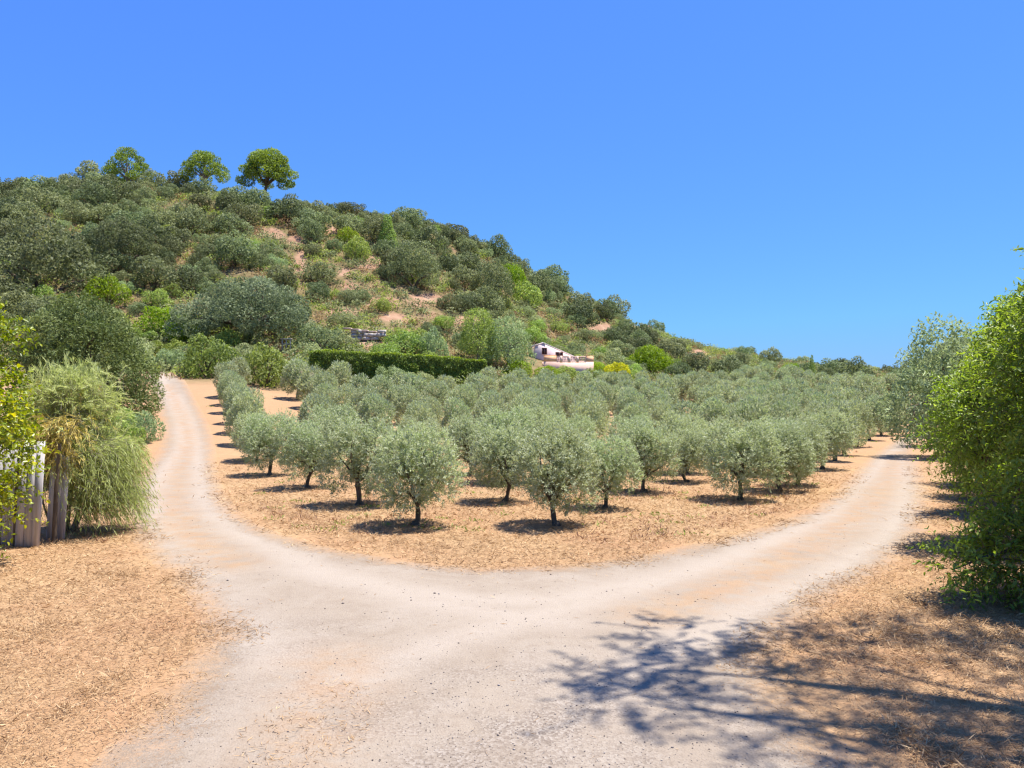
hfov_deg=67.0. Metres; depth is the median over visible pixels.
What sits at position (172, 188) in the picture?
oak bush
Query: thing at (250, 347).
scrub bush
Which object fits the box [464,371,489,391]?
olive tree
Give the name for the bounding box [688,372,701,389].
olive tree
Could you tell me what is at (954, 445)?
leafy tree
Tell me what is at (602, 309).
oak bush
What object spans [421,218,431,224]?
oak bush
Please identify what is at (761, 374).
olive tree
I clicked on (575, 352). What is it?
scrub bush
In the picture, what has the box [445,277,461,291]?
oak bush
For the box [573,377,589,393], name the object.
olive tree
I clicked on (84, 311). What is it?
oak bush
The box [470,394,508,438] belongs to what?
olive tree
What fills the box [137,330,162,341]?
scrub bush
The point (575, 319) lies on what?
scrub bush
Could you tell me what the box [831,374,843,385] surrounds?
olive tree
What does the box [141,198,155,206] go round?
scrub bush
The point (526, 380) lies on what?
olive tree
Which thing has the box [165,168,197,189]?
oak bush
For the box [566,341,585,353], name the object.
scrub bush
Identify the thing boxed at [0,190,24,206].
oak bush
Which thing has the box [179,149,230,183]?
pine tree
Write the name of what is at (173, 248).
oak bush
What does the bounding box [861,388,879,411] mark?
olive tree
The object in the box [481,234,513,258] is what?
oak bush
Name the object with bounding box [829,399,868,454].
olive tree
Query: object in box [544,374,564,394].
olive tree
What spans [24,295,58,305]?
scrub bush
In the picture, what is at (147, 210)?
oak bush
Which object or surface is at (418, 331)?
scrub bush
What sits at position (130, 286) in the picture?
scrub bush
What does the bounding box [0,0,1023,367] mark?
sky
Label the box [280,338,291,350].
wooden frame
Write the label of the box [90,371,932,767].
dirt track
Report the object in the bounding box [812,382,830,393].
olive tree
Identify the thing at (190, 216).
oak bush
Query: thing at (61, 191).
oak bush
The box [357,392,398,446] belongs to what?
olive tree
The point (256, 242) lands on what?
scrub bush
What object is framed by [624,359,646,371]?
scrub bush
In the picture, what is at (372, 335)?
stone wall
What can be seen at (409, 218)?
oak bush
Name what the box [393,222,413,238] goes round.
oak bush
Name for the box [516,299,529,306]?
scrub bush
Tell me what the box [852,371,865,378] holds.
olive tree
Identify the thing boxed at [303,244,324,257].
oak bush
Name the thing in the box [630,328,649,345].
oak bush
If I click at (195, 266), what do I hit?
scrub bush
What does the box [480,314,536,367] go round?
feathery tree
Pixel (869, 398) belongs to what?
olive tree
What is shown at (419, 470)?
olive tree
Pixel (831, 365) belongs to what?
oak bush
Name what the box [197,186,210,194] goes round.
oak bush
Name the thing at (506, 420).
olive tree
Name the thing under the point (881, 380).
olive tree
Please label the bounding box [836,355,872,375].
oak bush
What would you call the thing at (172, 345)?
scrub bush
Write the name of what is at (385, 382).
olive tree
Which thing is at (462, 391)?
olive tree
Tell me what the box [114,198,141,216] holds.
oak bush
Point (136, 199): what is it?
oak bush
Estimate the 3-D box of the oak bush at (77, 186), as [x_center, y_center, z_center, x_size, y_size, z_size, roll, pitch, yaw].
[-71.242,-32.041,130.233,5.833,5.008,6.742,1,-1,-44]
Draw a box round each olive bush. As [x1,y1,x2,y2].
[146,348,186,371]
[592,370,619,383]
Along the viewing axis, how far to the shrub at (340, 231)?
130.28 m
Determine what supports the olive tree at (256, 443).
on the ground at (206, 395)
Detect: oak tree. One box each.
[0,213,112,295]
[87,215,159,266]
[162,275,314,341]
[385,239,440,287]
[470,258,514,305]
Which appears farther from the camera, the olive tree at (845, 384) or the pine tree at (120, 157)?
the pine tree at (120, 157)
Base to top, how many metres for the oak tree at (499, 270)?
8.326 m
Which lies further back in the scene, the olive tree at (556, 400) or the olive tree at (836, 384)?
the olive tree at (836, 384)
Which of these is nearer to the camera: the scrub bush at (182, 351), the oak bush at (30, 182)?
the scrub bush at (182, 351)
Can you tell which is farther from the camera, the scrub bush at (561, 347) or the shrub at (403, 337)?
the scrub bush at (561, 347)
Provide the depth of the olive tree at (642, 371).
98.67 m
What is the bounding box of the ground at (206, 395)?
[0,195,1023,767]
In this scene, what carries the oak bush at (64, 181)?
on the ground at (206, 395)
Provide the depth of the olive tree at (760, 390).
64.20 m
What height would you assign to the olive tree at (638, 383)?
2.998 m
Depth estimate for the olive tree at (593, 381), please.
77.59 m
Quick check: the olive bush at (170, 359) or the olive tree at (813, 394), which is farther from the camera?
the olive bush at (170, 359)
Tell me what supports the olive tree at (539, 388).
on the ground at (206, 395)
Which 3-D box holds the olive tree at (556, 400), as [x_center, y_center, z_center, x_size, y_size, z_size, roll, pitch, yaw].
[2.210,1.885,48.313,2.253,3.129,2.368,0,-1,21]
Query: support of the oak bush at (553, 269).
on the ground at (206, 395)
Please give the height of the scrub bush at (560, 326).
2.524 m
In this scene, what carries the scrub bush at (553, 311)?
on the ground at (206, 395)
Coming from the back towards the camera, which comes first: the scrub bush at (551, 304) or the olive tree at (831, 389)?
the scrub bush at (551, 304)
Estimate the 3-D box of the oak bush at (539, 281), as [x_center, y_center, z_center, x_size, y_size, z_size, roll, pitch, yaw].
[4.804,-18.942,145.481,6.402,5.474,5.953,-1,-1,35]
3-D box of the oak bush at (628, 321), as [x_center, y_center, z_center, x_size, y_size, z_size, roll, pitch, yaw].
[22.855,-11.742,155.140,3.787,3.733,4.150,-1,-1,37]
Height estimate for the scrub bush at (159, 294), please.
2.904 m
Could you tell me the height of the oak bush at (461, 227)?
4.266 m
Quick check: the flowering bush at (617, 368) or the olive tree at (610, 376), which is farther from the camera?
the flowering bush at (617, 368)
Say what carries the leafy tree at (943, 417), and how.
on the ground at (206, 395)
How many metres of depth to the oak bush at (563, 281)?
155.38 m
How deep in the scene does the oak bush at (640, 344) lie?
139.49 m
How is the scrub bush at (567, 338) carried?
on the ground at (206, 395)
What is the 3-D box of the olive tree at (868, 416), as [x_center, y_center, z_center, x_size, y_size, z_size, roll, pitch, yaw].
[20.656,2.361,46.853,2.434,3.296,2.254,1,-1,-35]
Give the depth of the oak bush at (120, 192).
129.49 m
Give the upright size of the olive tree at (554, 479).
2.717 m
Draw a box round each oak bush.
[0,176,34,196]
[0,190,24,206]
[0,195,24,218]
[0,200,46,223]
[0,218,31,242]
[0,275,35,310]
[0,290,41,317]
[0,309,15,325]
[11,185,33,198]
[16,185,63,212]
[16,295,66,321]
[19,175,55,190]
[20,300,107,354]
[36,178,65,194]
[39,190,63,204]
[48,173,78,185]
[51,184,73,197]
[53,194,73,207]
[53,231,90,251]
[55,178,83,192]
[58,200,97,222]
[62,244,99,266]
[63,172,79,179]
[67,178,103,202]
[71,179,117,207]
[72,203,125,224]
[72,221,117,249]
[80,171,112,187]
[89,173,133,203]
[93,249,133,274]
[96,346,145,360]
[104,212,127,227]
[109,209,149,238]
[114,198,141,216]
[119,191,144,201]
[123,181,147,197]
[125,214,166,246]
[127,254,177,288]
[129,198,145,206]
[135,168,167,188]
[135,185,156,199]
[136,206,158,220]
[139,180,154,188]
[141,242,170,255]
[147,205,186,230]
[154,186,174,200]
[155,247,176,265]
[156,233,185,256]
[157,257,174,267]
[159,225,192,247]
[162,183,178,195]
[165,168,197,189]
[165,200,203,226]
[167,264,213,289]
[171,206,208,235]
[178,183,197,195]
[185,193,215,210]
[187,176,217,192]
[187,250,210,268]
[193,241,213,249]
[194,243,217,257]
[194,257,219,274]
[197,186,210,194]
[205,212,223,231]
[205,212,254,237]
[209,233,224,244]
[213,229,260,266]
[215,189,243,210]
[216,185,254,207]
[220,239,245,255]
[225,202,268,227]
[242,187,271,210]
[249,249,274,269]
[257,242,287,260]
[259,265,297,290]
[265,193,309,223]
[291,208,333,231]
[294,261,341,283]
[297,217,324,241]
[299,200,309,205]
[302,200,328,216]
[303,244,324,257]
[305,280,329,300]
[324,202,336,211]
[324,238,342,250]
[332,213,365,233]
[335,201,351,212]
[338,201,371,217]
[350,289,371,301]
[357,211,368,219]
[360,216,395,241]
[361,214,381,226]
[370,239,399,253]
[372,266,390,278]
[379,247,412,271]
[382,211,404,229]
[389,206,424,230]
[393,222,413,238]
[401,208,427,224]
[408,231,423,242]
[409,225,449,253]
[420,321,441,338]
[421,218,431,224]
[427,218,438,226]
[433,251,460,271]
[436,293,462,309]
[439,223,456,233]
[439,225,455,239]
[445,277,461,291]
[447,229,468,241]
[447,263,478,289]
[449,224,468,237]
[453,235,471,246]
[453,250,485,271]
[453,294,475,311]
[456,238,479,253]
[461,291,481,306]
[469,234,481,248]
[471,286,505,317]
[478,242,487,250]
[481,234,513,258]
[493,255,508,267]
[504,253,519,262]
[509,261,529,275]
[516,256,533,273]
[521,269,553,292]
[538,264,569,286]
[541,280,559,292]
[544,275,568,294]
[555,276,573,296]
[560,298,600,326]
[563,291,594,306]
[567,300,591,324]
[593,301,613,319]
[594,298,618,318]
[598,325,629,342]
[603,294,630,319]
[606,340,634,356]
[612,328,633,342]
[617,317,634,328]
[617,320,631,332]
[625,322,652,343]
[627,337,652,353]
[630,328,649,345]
[643,326,663,342]
[644,319,665,331]
[645,331,658,343]
[655,338,688,359]
[664,361,690,376]
[665,338,687,354]
[680,352,709,372]
[711,355,747,373]
[729,352,750,364]
[742,346,757,355]
[759,347,782,361]
[797,362,814,371]
[816,358,848,372]
[817,365,834,375]
[831,358,849,363]
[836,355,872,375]
[885,365,898,373]
[899,357,925,377]
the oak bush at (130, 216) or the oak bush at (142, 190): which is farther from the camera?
the oak bush at (142, 190)
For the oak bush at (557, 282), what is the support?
on the ground at (206, 395)
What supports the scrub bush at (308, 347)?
on the ground at (206, 395)
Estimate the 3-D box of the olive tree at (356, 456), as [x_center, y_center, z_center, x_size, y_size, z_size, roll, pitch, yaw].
[-4.247,2.052,21.735,2.654,2.972,2.616,0,-1,-19]
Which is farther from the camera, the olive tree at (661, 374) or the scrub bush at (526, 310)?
the scrub bush at (526, 310)
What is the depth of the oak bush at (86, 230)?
107.00 m
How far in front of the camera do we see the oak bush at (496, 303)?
119.53 m
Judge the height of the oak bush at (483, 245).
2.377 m
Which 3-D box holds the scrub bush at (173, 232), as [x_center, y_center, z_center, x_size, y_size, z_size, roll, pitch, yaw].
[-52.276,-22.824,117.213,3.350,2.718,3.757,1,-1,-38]
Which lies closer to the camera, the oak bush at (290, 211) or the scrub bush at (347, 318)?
the scrub bush at (347, 318)
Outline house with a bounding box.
[531,342,593,373]
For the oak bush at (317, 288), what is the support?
on the ground at (206, 395)
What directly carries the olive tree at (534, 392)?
on the ground at (206, 395)
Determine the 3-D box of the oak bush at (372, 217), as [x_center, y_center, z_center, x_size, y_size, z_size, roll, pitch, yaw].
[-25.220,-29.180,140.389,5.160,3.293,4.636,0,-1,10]
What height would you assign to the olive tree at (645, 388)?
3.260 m
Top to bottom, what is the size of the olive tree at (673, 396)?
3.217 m
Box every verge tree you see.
[875,311,982,455]
[900,341,964,409]
[904,334,982,444]
[905,344,964,426]
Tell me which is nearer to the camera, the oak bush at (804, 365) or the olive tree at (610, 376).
the olive tree at (610, 376)
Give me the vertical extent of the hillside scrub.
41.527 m
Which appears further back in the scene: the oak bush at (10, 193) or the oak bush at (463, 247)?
the oak bush at (463, 247)
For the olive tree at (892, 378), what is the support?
on the ground at (206, 395)
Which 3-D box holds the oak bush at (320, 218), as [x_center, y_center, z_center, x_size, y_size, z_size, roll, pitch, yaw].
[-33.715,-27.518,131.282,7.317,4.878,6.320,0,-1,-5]
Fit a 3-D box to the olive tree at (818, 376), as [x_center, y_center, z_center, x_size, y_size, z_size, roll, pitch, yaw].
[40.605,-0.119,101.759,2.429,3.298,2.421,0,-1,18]
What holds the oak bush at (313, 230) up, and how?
on the ground at (206, 395)
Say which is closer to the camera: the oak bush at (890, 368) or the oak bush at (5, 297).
the oak bush at (5, 297)
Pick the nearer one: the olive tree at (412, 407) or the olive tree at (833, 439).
the olive tree at (833, 439)
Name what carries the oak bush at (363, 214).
on the ground at (206, 395)
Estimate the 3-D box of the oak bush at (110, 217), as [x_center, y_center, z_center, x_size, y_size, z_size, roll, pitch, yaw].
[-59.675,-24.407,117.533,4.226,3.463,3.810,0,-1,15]
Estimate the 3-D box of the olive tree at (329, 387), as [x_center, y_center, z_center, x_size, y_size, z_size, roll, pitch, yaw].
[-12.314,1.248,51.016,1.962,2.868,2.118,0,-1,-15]
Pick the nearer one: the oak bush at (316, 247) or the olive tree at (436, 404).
the olive tree at (436, 404)
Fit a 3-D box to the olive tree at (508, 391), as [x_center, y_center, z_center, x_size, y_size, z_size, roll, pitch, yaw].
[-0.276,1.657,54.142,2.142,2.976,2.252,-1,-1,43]
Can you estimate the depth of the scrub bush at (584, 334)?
132.65 m
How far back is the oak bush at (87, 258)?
100.42 m
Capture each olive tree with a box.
[212,360,239,386]
[216,370,242,396]
[216,371,246,404]
[220,381,248,409]
[222,384,255,421]
[223,387,266,444]
[228,410,272,460]
[229,356,251,383]
[236,404,298,475]
[267,412,346,488]
[279,357,310,399]
[295,365,324,401]
[297,392,337,434]
[304,402,360,451]
[307,370,339,404]
[311,381,337,415]
[314,404,400,505]
[325,360,352,398]
[331,382,358,420]
[345,372,370,397]
[345,385,383,428]
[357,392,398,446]
[365,418,469,525]
[367,374,393,410]
[386,371,410,393]
[386,384,413,424]
[390,384,422,424]
[394,415,440,455]
[399,371,427,405]
[400,399,441,445]
[413,395,444,426]
[420,379,450,421]
[437,374,456,398]
[438,395,474,439]
[438,414,492,474]
[446,383,477,419]
[461,380,485,405]
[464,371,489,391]
[466,420,537,501]
[469,401,540,482]
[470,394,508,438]
[472,389,507,415]
[477,374,498,392]
[480,366,498,387]
[497,373,518,392]
[499,387,516,410]
[505,382,523,404]
[505,401,553,459]
[508,392,540,412]
[508,417,603,525]
[510,367,528,389]
[520,377,536,390]
[522,387,540,406]
[524,384,543,398]
[528,396,559,426]
[531,373,549,385]
[534,368,554,381]
[534,377,554,409]
[536,389,565,421]
[541,407,598,464]
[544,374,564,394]
[554,386,576,418]
[558,372,571,389]
[563,381,582,401]
[564,397,608,443]
[571,433,646,507]
[572,389,609,433]
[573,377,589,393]
[574,369,594,388]
[578,383,599,401]
[588,377,605,389]
[588,391,610,421]
[592,379,614,411]
[596,372,612,385]
[603,371,620,391]
[605,384,619,407]
[605,412,652,454]
[611,385,637,416]
[613,389,640,417]
[613,415,685,491]
[614,386,652,422]
[615,378,634,393]
[616,370,627,376]
[616,373,632,385]
[619,401,653,428]
[633,373,647,387]
[633,377,647,391]
[634,369,649,380]
[639,383,656,402]
[640,381,660,392]
[647,386,670,410]
[649,393,673,423]
[650,399,673,438]
[655,373,670,383]
[656,375,671,387]
[657,407,719,473]
[658,376,679,404]
[658,425,716,481]
[661,386,679,404]
[662,399,708,436]
[671,374,691,400]
[686,383,703,409]
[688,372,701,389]
[692,377,708,392]
[694,387,715,406]
[695,387,726,416]
[698,368,708,384]
[698,396,729,437]
[699,416,789,500]
[701,371,716,384]
[705,394,727,422]
[707,412,746,455]
[709,376,722,385]
[712,370,727,380]
[712,383,732,402]
[716,378,734,388]
[718,381,733,392]
[722,402,751,421]
[727,388,745,412]
[728,370,744,384]
[729,394,775,440]
[731,386,748,394]
[734,377,754,389]
[736,389,761,417]
[740,364,752,379]
[743,380,761,388]
[746,365,762,378]
[746,411,819,490]
[748,394,776,418]
[750,385,770,396]
[751,377,761,381]
[754,371,771,383]
[754,379,767,385]
[754,413,801,456]
[757,363,773,380]
[763,390,782,412]
[766,379,780,389]
[766,381,783,395]
[768,398,802,421]
[771,394,802,416]
[771,413,830,484]
[774,366,792,380]
[778,392,800,416]
[780,363,798,377]
[780,377,796,393]
[781,375,795,387]
[784,388,804,403]
[790,377,808,391]
[791,381,810,407]
[793,370,811,386]
[796,408,857,468]
[798,387,827,412]
[803,399,832,418]
[806,371,816,387]
[809,397,859,460]
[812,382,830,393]
[813,371,829,386]
[818,376,830,391]
[823,389,846,402]
[824,385,842,404]
[825,382,842,388]
[829,377,849,388]
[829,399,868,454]
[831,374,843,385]
[839,386,862,400]
[840,372,854,386]
[843,396,877,446]
[849,380,870,398]
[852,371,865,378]
[854,373,873,387]
[857,394,888,439]
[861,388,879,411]
[866,375,878,385]
[868,381,884,395]
[871,395,898,435]
[877,376,886,393]
[882,393,904,428]
[883,372,898,390]
[888,390,909,421]
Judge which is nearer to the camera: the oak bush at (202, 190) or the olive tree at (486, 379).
the olive tree at (486, 379)
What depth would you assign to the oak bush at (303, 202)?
143.99 m
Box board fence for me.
[0,441,69,546]
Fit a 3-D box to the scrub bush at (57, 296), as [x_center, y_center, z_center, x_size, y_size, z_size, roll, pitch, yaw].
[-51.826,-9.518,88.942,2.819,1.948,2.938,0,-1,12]
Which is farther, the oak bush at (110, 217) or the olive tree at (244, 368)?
the oak bush at (110, 217)
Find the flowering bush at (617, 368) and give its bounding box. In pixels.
[603,362,631,375]
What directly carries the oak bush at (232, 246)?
on the ground at (206, 395)
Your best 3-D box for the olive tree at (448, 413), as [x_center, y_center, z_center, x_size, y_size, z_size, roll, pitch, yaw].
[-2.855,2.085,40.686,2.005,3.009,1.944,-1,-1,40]
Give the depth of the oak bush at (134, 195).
130.46 m
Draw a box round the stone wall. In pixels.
[343,328,385,340]
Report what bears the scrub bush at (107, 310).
on the ground at (206, 395)
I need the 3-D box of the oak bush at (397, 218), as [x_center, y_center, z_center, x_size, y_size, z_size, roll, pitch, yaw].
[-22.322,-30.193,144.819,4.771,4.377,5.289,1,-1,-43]
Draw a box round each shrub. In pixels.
[0,296,61,557]
[2,352,168,538]
[2,399,105,489]
[82,273,131,304]
[100,407,146,449]
[122,410,165,443]
[132,305,182,338]
[163,318,209,342]
[182,332,242,378]
[240,341,289,388]
[287,321,344,349]
[321,331,359,350]
[337,227,358,242]
[342,235,372,259]
[382,329,427,354]
[410,326,448,356]
[501,263,527,292]
[503,358,532,377]
[512,281,542,307]
[534,365,559,376]
[555,365,578,378]
[571,367,598,382]
[592,348,626,363]
[594,361,607,372]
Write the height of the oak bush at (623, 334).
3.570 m
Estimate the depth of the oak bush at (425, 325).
101.41 m
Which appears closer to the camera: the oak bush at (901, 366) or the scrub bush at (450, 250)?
the oak bush at (901, 366)
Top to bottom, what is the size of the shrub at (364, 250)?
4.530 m
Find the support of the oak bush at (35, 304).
on the ground at (206, 395)
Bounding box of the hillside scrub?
[0,183,899,392]
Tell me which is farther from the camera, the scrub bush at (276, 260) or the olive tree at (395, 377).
the scrub bush at (276, 260)
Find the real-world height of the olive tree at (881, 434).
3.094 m
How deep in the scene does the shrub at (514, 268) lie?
141.07 m
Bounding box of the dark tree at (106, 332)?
[0,289,165,421]
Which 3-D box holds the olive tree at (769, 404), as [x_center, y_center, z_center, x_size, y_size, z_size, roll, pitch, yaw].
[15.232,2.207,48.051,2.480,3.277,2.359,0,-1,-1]
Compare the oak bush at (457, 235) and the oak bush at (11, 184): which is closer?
the oak bush at (11, 184)
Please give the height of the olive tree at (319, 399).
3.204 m
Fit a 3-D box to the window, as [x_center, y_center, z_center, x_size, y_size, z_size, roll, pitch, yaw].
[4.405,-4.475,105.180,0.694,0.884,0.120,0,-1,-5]
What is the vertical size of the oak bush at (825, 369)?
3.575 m
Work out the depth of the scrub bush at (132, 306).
92.98 m
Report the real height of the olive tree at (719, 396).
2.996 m
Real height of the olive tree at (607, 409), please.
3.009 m
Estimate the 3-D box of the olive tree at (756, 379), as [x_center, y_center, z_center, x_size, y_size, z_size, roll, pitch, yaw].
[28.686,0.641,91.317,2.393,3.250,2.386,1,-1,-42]
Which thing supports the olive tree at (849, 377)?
on the ground at (206, 395)
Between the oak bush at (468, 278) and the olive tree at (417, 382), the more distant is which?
the oak bush at (468, 278)
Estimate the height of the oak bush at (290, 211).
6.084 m
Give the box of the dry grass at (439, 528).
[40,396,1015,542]
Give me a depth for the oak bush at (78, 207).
119.47 m
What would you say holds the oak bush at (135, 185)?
on the ground at (206, 395)
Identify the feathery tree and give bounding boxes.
[458,306,503,358]
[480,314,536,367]
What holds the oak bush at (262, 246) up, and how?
on the ground at (206, 395)
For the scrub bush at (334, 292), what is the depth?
107.58 m
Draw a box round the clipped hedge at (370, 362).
[308,349,486,383]
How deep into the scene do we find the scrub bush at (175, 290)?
98.51 m
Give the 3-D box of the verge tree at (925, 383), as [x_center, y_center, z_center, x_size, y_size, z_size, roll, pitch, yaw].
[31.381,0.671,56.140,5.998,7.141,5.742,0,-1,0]
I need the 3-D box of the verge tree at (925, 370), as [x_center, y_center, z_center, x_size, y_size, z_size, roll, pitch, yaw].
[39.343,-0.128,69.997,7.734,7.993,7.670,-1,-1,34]
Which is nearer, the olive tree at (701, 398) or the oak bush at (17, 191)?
the olive tree at (701, 398)
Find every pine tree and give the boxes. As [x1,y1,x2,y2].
[100,146,153,185]
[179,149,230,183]
[235,146,298,201]
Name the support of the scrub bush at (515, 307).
on the ground at (206, 395)
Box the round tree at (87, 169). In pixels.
[74,160,101,179]
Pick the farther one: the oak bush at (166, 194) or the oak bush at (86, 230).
the oak bush at (166, 194)
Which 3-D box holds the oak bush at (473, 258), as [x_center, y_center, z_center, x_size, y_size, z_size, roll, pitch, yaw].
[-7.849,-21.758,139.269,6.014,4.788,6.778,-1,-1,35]
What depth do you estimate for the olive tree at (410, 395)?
47.01 m
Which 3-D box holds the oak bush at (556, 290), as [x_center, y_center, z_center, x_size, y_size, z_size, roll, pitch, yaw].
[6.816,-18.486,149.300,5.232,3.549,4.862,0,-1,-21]
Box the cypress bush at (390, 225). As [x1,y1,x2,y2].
[376,213,398,248]
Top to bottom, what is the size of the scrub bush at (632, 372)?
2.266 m
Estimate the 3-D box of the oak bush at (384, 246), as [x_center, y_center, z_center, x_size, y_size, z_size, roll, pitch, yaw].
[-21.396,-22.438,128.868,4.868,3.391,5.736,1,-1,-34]
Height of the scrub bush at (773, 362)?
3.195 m
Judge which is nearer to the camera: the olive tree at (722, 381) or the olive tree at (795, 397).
the olive tree at (795, 397)
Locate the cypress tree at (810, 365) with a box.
[809,355,815,375]
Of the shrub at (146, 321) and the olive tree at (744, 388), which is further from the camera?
the shrub at (146, 321)
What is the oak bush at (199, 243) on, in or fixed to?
on the ground at (206, 395)
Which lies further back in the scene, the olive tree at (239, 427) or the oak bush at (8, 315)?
the oak bush at (8, 315)
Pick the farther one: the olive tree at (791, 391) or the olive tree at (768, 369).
the olive tree at (768, 369)
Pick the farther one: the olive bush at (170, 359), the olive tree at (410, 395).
the olive bush at (170, 359)
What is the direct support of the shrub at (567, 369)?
on the ground at (206, 395)
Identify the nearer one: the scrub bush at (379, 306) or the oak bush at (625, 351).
the scrub bush at (379, 306)
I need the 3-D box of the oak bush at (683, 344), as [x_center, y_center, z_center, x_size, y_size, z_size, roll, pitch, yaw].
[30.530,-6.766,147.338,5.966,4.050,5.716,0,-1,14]
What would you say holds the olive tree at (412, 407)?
on the ground at (206, 395)
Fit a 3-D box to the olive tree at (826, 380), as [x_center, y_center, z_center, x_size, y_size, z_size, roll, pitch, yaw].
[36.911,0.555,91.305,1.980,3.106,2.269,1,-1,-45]
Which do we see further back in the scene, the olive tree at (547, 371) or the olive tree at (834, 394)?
the olive tree at (547, 371)
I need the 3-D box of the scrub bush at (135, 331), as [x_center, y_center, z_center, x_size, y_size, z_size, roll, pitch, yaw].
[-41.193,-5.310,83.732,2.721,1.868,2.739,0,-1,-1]
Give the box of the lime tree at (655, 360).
[623,344,673,373]
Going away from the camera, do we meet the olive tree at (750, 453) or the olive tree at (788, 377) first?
the olive tree at (750, 453)
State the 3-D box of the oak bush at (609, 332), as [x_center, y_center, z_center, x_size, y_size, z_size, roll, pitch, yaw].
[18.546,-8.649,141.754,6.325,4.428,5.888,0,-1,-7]
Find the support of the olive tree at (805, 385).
on the ground at (206, 395)
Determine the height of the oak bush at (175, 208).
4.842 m
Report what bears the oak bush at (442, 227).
on the ground at (206, 395)
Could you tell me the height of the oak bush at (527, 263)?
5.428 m
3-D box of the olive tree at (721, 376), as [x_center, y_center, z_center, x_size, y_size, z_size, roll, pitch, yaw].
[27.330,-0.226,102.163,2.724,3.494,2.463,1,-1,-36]
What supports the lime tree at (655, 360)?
on the ground at (206, 395)
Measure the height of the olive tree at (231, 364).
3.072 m
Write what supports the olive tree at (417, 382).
on the ground at (206, 395)
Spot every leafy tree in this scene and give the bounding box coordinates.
[906,245,1023,614]
[906,290,1023,519]
[924,380,982,483]
[929,292,1017,507]
[929,326,1019,499]
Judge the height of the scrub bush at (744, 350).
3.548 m
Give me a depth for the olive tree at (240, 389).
42.72 m
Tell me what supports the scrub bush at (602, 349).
on the ground at (206, 395)
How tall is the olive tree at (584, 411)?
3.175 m
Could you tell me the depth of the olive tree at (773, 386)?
77.66 m
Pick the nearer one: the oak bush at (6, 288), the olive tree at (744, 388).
the olive tree at (744, 388)
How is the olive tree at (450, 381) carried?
on the ground at (206, 395)
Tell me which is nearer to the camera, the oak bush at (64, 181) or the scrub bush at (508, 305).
the scrub bush at (508, 305)
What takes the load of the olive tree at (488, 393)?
on the ground at (206, 395)
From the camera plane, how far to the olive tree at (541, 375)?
74.53 m
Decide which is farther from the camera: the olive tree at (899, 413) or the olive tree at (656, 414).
the olive tree at (899, 413)
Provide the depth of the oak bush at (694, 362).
132.36 m
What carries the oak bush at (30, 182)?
on the ground at (206, 395)
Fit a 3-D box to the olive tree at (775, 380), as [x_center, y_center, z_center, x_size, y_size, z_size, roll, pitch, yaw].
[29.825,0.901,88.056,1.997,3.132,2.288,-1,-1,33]
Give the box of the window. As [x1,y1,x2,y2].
[542,348,546,353]
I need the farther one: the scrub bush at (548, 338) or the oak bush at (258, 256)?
the scrub bush at (548, 338)
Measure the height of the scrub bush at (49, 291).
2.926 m
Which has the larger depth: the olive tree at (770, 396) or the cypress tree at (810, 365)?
the cypress tree at (810, 365)
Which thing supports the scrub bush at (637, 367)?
on the ground at (206, 395)
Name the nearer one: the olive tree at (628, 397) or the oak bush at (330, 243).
the olive tree at (628, 397)
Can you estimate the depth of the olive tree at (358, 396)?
43.75 m
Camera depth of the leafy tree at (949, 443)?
27.20 m
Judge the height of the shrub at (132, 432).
2.496 m
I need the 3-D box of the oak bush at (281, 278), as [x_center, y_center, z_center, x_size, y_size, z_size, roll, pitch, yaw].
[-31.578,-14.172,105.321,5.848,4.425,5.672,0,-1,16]
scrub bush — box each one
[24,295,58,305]
[25,284,54,299]
[51,293,72,304]
[53,208,66,217]
[54,220,73,229]
[75,192,87,202]
[79,270,103,279]
[92,303,123,317]
[110,270,132,281]
[113,280,134,293]
[119,327,141,337]
[124,340,153,357]
[126,302,150,314]
[127,337,156,351]
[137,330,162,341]
[140,288,174,306]
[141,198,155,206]
[150,340,170,353]
[157,224,176,234]
[162,340,188,357]
[163,283,182,297]
[168,346,202,362]
[176,263,202,278]
[192,233,213,243]
[194,277,215,293]
[202,268,224,281]
[211,328,241,355]
[231,343,257,357]
[231,349,274,365]
[246,239,260,248]
[258,206,277,218]
[263,237,278,245]
[264,253,288,268]
[289,342,327,357]
[325,207,339,218]
[327,311,364,328]
[329,290,340,299]
[336,289,362,305]
[356,347,368,352]
[368,341,402,353]
[369,297,391,311]
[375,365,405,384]
[407,371,435,388]
[409,328,427,339]
[421,350,437,354]
[431,315,454,329]
[439,247,452,253]
[448,331,474,344]
[476,248,493,257]
[477,309,496,319]
[500,299,513,309]
[503,309,514,318]
[507,304,519,310]
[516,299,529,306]
[516,306,534,316]
[524,325,546,343]
[526,314,546,324]
[528,319,547,332]
[536,336,551,343]
[541,288,556,302]
[545,307,563,318]
[548,301,559,306]
[549,341,565,348]
[550,344,571,354]
[551,321,570,333]
[554,291,563,298]
[555,335,570,343]
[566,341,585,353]
[567,313,586,328]
[570,350,581,355]
[575,328,592,340]
[587,330,603,341]
[587,346,608,359]
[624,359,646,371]
[625,363,641,371]
[630,369,638,377]
[735,346,751,354]
[760,358,777,370]
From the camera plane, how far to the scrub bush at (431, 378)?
73.43 m
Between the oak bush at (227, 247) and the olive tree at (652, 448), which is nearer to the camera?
the olive tree at (652, 448)
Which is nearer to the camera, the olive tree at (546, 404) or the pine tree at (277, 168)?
the olive tree at (546, 404)
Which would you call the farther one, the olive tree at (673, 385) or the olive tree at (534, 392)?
the olive tree at (673, 385)

